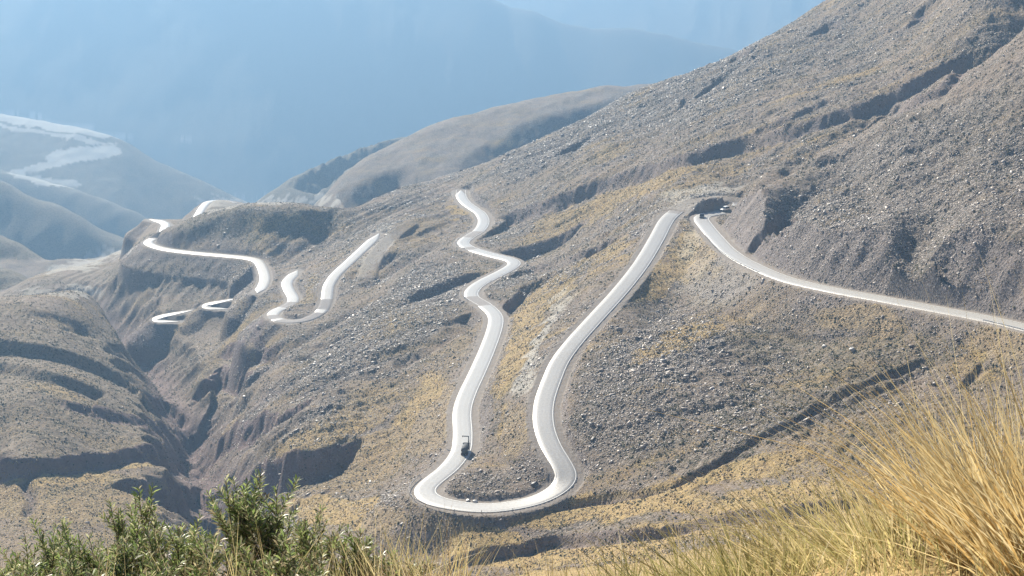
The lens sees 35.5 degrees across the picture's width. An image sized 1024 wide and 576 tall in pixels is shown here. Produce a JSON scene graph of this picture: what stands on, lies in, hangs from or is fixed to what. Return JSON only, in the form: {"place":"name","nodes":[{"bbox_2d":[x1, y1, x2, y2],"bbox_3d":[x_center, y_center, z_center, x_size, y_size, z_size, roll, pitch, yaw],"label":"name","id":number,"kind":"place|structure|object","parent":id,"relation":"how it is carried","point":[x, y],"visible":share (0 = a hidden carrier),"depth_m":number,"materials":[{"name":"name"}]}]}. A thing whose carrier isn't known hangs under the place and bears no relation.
{"place":"outdoors","nodes":[
{"label":"outdoors","id":0,"kind":"place"},
{"bbox_2d":[0,267,27,290],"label":"hill","id":1,"kind":"structure","parent":0,"point":[8,277],"depth_m":1131.61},
{"bbox_2d":[0,235,42,258],"bbox_3d":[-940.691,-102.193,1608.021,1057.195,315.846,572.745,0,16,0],"label":"hill","id":2,"kind":"structure","parent":0,"point":[10,248],"depth_m":1402.44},
{"bbox_2d":[0,180,123,259],"bbox_3d":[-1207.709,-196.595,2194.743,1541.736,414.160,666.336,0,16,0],"label":"hill","id":3,"kind":"structure","parent":0,"point":[47,230],"depth_m":1949.70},
{"bbox_2d":[0,170,146,237],"bbox_3d":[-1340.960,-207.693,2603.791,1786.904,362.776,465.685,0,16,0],"label":"hill","id":4,"kind":"structure","parent":0,"point":[108,216],"depth_m":2491.00,"materials":[{"name":"blue"}]},
{"bbox_2d":[0,114,247,218],"bbox_3d":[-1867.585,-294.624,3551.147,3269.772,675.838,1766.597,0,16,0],"label":"hill","id":5,"kind":"structure","parent":0,"point":[122,173],"depth_m":2883.66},
{"bbox_2d":[149,219,169,231],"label":"road","id":6,"kind":"structure","parent":0,"point":[164,224],"depth_m":1048.96,"materials":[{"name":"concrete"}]},
{"bbox_2d":[152,310,192,322],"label":"road","id":7,"kind":"structure","parent":0,"point":[157,319],"depth_m":890.20,"materials":[{"name":"grey asphalt"}]},
{"bbox_2d":[143,238,269,292],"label":"road","id":8,"kind":"structure","parent":0,"point":[264,275],"depth_m":914.91,"materials":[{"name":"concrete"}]},
{"bbox_2d":[193,200,235,216],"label":"road","id":9,"kind":"structure","parent":0,"point":[202,208],"depth_m":1135.90,"materials":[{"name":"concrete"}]},
{"bbox_2d":[202,299,232,309],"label":"road","id":10,"kind":"structure","parent":0,"point":[209,306],"depth_m":884.88,"materials":[{"name":"grey asphalt"}]},
{"bbox_2d":[122,137,404,238],"bbox_3d":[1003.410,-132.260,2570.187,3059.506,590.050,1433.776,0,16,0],"label":"hill","id":11,"kind":"structure","parent":0,"point":[312,186],"depth_m":2064.45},
{"bbox_2d":[267,234,379,322],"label":"road","id":12,"kind":"structure","parent":0,"point":[326,300],"depth_m":794.74,"materials":[{"name":"grey asphalt"}]},
{"bbox_2d":[0,83,653,277],"bbox_3d":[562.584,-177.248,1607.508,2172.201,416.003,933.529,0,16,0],"label":"hill","id":13,"kind":"structure","parent":0,"point":[442,148],"depth_m":1462.98,"materials":[{"name":"grey stone"}]},
{"bbox_2d":[0,0,737,202],"bbox_3d":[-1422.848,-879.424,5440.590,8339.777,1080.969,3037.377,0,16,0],"label":"mountain","id":14,"kind":"structure","parent":0,"point":[251,101],"depth_m":4739.29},
{"bbox_2d":[0,0,1023,575],"bbox_3d":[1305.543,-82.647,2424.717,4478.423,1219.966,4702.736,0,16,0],"label":"hillside","id":15,"kind":"structure","parent":0,"point":[222,378],"depth_m":629.92,"materials":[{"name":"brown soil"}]},
{"bbox_2d":[11,554,45,575],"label":"leafy shrub","id":16,"kind":"object","parent":15,"relation":"on","point":[29,570],"visible":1,"depth_m":7.96,"materials":[{"name":"green plant"}]},
{"bbox_2d":[0,514,72,575],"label":"leafy shrub","id":17,"kind":"object","parent":15,"relation":"on","point":[50,554],"visible":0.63,"depth_m":8.85,"materials":[{"name":"green plant"}]},
{"bbox_2d":[39,542,111,575],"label":"leafy shrub","id":18,"kind":"object","parent":15,"relation":"on","point":[68,571],"visible":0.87,"depth_m":7.96,"materials":[{"name":"green plant"}]},
{"bbox_2d":[53,517,116,575],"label":"leafy shrub","id":19,"kind":"object","parent":15,"relation":"on","point":[83,560],"visible":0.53,"depth_m":8.49,"materials":[{"name":"green plant"}]},
{"bbox_2d":[61,483,178,575],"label":"leafy shrub","id":20,"kind":"object","parent":15,"relation":"on","point":[120,526],"visible":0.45,"depth_m":8.74,"materials":[{"name":"green plant"}]},
{"bbox_2d":[83,533,185,575],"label":"leafy shrub","id":21,"kind":"object","parent":15,"relation":"on","point":[121,550],"visible":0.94,"depth_m":7.67,"materials":[{"name":"green plant"}]},
{"bbox_2d":[127,515,208,575],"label":"leafy shrub","id":22,"kind":"object","parent":15,"relation":"on","point":[178,545],"visible":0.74,"depth_m":8.28,"materials":[{"name":"green plant"}]},
{"bbox_2d":[183,513,215,575],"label":"leafy shrub","id":23,"kind":"object","parent":15,"relation":"on","point":[189,540],"visible":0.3,"depth_m":9.37,"materials":[{"name":"green plant"}]},
{"bbox_2d":[171,530,275,575],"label":"leafy shrub","id":24,"kind":"object","parent":15,"relation":"on","point":[217,549],"visible":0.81,"depth_m":7.74,"materials":[{"name":"green plant"}]},
{"bbox_2d":[202,469,270,575],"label":"leafy shrub","id":25,"kind":"object","parent":15,"relation":"on","point":[223,523],"visible":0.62,"depth_m":8.63,"materials":[{"name":"green plant"}]},
{"bbox_2d":[232,474,301,575],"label":"leafy shrub","id":26,"kind":"object","parent":15,"relation":"on","point":[261,522],"visible":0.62,"depth_m":8.47,"materials":[{"name":"green plant"}]},
{"bbox_2d":[1,497,561,575],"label":"dry herbs","id":27,"kind":"object","parent":15,"relation":"on","point":[421,556],"visible":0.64,"depth_m":8.07,"materials":[{"name":"green plant"}]},
{"bbox_2d":[253,528,329,575],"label":"leafy shrub","id":28,"kind":"object","parent":15,"relation":"on","point":[290,567],"visible":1,"depth_m":7.67,"materials":[{"name":"green plant"}]},
{"bbox_2d":[289,503,336,574],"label":"leafy shrub","id":29,"kind":"object","parent":15,"relation":"on","point":[302,536],"visible":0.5,"depth_m":8.81,"materials":[{"name":"green plant"}]},
{"bbox_2d":[291,522,384,575],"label":"leafy shrub","id":30,"kind":"object","parent":15,"relation":"on","point":[355,549],"visible":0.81,"depth_m":8.63,"materials":[{"name":"green plant"}]},
{"bbox_2d":[347,537,402,575],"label":"leafy shrub","id":31,"kind":"object","parent":15,"relation":"on","point":[371,549],"visible":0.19,"depth_m":8.94,"materials":[{"name":"green plant"}]},
{"bbox_2d":[373,554,439,575],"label":"leafy shrub","id":32,"kind":"object","parent":15,"relation":"on","point":[408,563],"visible":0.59,"depth_m":8.36,"materials":[{"name":"green plant"}]},
{"bbox_2d":[409,474,499,514],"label":"guard rail","id":33,"kind":"object","parent":15,"relation":"on","point":[447,509],"visible":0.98,"depth_m":435.12,"materials":[{"name":"metal"}]},
{"bbox_2d":[0,0,1023,575],"bbox_3d":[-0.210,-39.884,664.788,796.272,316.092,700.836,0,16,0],"label":"scrub","id":34,"kind":"object","parent":15,"relation":"on","point":[834,356],"visible":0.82,"depth_m":600.48,"materials":[{"name":"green plant"}]},
{"bbox_2d":[14,0,1023,573],"bbox_3d":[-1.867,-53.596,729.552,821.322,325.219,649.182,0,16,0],"label":"loose rock","id":35,"kind":"object","parent":15,"relation":"on","point":[636,234],"visible":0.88,"depth_m":603.18,"materials":[{"name":"stone"}]},
{"bbox_2d":[477,543,685,575],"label":"grass tussock","id":36,"kind":"object","parent":15,"relation":"on","point":[541,568],"depth_m":8.19,"materials":[{"name":"beige plant"}]},
{"bbox_2d":[530,522,683,575],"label":"grass tussock","id":37,"kind":"object","parent":15,"relation":"on","point":[624,569],"depth_m":7.75,"materials":[{"name":"beige plant"}]},
{"bbox_2d":[559,497,778,575],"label":"grass tussock","id":38,"kind":"object","parent":15,"relation":"on","point":[660,562],"depth_m":7.47,"materials":[{"name":"beige plant"}]},
{"bbox_2d":[553,487,847,575],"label":"grass tussock","id":39,"kind":"object","parent":15,"relation":"on","point":[698,570],"depth_m":6.91,"materials":[{"name":"beige plant"}]},
{"bbox_2d":[705,235,758,271],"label":"guard rail","id":40,"kind":"object","parent":15,"relation":"on","point":[730,257],"visible":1,"depth_m":567.27,"materials":[{"name":"metal"}]},
{"bbox_2d":[447,470,1023,575],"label":"thin grass","id":41,"kind":"structure","parent":15,"relation":"on","point":[884,570],"depth_m":6.05,"materials":[{"name":"beige plant"}]},
{"bbox_2d":[626,436,897,575],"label":"grass tussock","id":42,"kind":"object","parent":15,"relation":"on","point":[777,513],"depth_m":7.08,"materials":[{"name":"yellow plant"}]},
{"bbox_2d":[640,431,965,575],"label":"grass tussock","id":43,"kind":"object","parent":15,"relation":"on","point":[878,528],"depth_m":6.59,"materials":[{"name":"yellow plant"}]},
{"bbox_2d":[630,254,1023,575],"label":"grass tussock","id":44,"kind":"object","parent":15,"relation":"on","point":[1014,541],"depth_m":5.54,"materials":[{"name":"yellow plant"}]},
{"bbox_2d":[706,282,1023,575],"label":"grass tussock","id":45,"kind":"object","parent":15,"relation":"on","point":[949,547],"depth_m":6.12,"materials":[{"name":"yellow plant"}]},
{"bbox_2d":[714,334,1023,537],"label":"grass tussock","id":46,"kind":"object","parent":15,"relation":"on","point":[915,460],"depth_m":7.04,"materials":[{"name":"yellow plant"}]},
{"bbox_2d":[983,319,1023,329],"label":"guard rail","id":47,"kind":"object","parent":15,"relation":"on","point":[1003,324],"visible":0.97,"depth_m":441.87,"materials":[{"name":"metal"}]},
{"bbox_2d":[496,0,824,50],"bbox_3d":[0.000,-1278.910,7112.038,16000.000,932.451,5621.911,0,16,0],"label":"mountain","id":48,"kind":"structure","parent":0,"point":[737,25],"depth_m":6832.75,"materials":[{"name":"blue stone"}]},
{"bbox_2d":[414,190,1023,511],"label":"road","id":49,"kind":"structure","parent":0,"point":[551,445],"depth_m":519.56,"materials":[{"name":"grey asphalt"}]},
{"bbox_2d":[461,436,469,454],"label":"lorry","id":50,"kind":"object","parent":49,"relation":"on","point":[465,447],"visible":1,"depth_m":481.64,"materials":[{"name":"paint"}]},
{"bbox_2d":[415,193,1021,511],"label":"edge line","id":51,"kind":"object","parent":49,"relation":"on","point":[569,360],"visible":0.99,"depth_m":513.58,"materials":[{"name":"paint"}]},
{"bbox_2d":[720,206,729,210],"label":"car","id":52,"kind":"object","parent":49,"relation":"on","point":[723,208],"visible":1,"depth_m":653.90,"materials":[{"name":"white paint"}]},
{"bbox_2d":[435,190,1023,503],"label":"edge line","id":53,"kind":"object","parent":49,"relation":"on","point":[560,348],"visible":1,"depth_m":516.41,"materials":[{"name":"paint"}]},
{"bbox_2d":[719,29,1023,322],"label":"rocky spur","id":54,"kind":"structure","parent":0,"point":[940,290],"depth_m":540.80,"materials":[{"name":"grey stone"}]}
]}

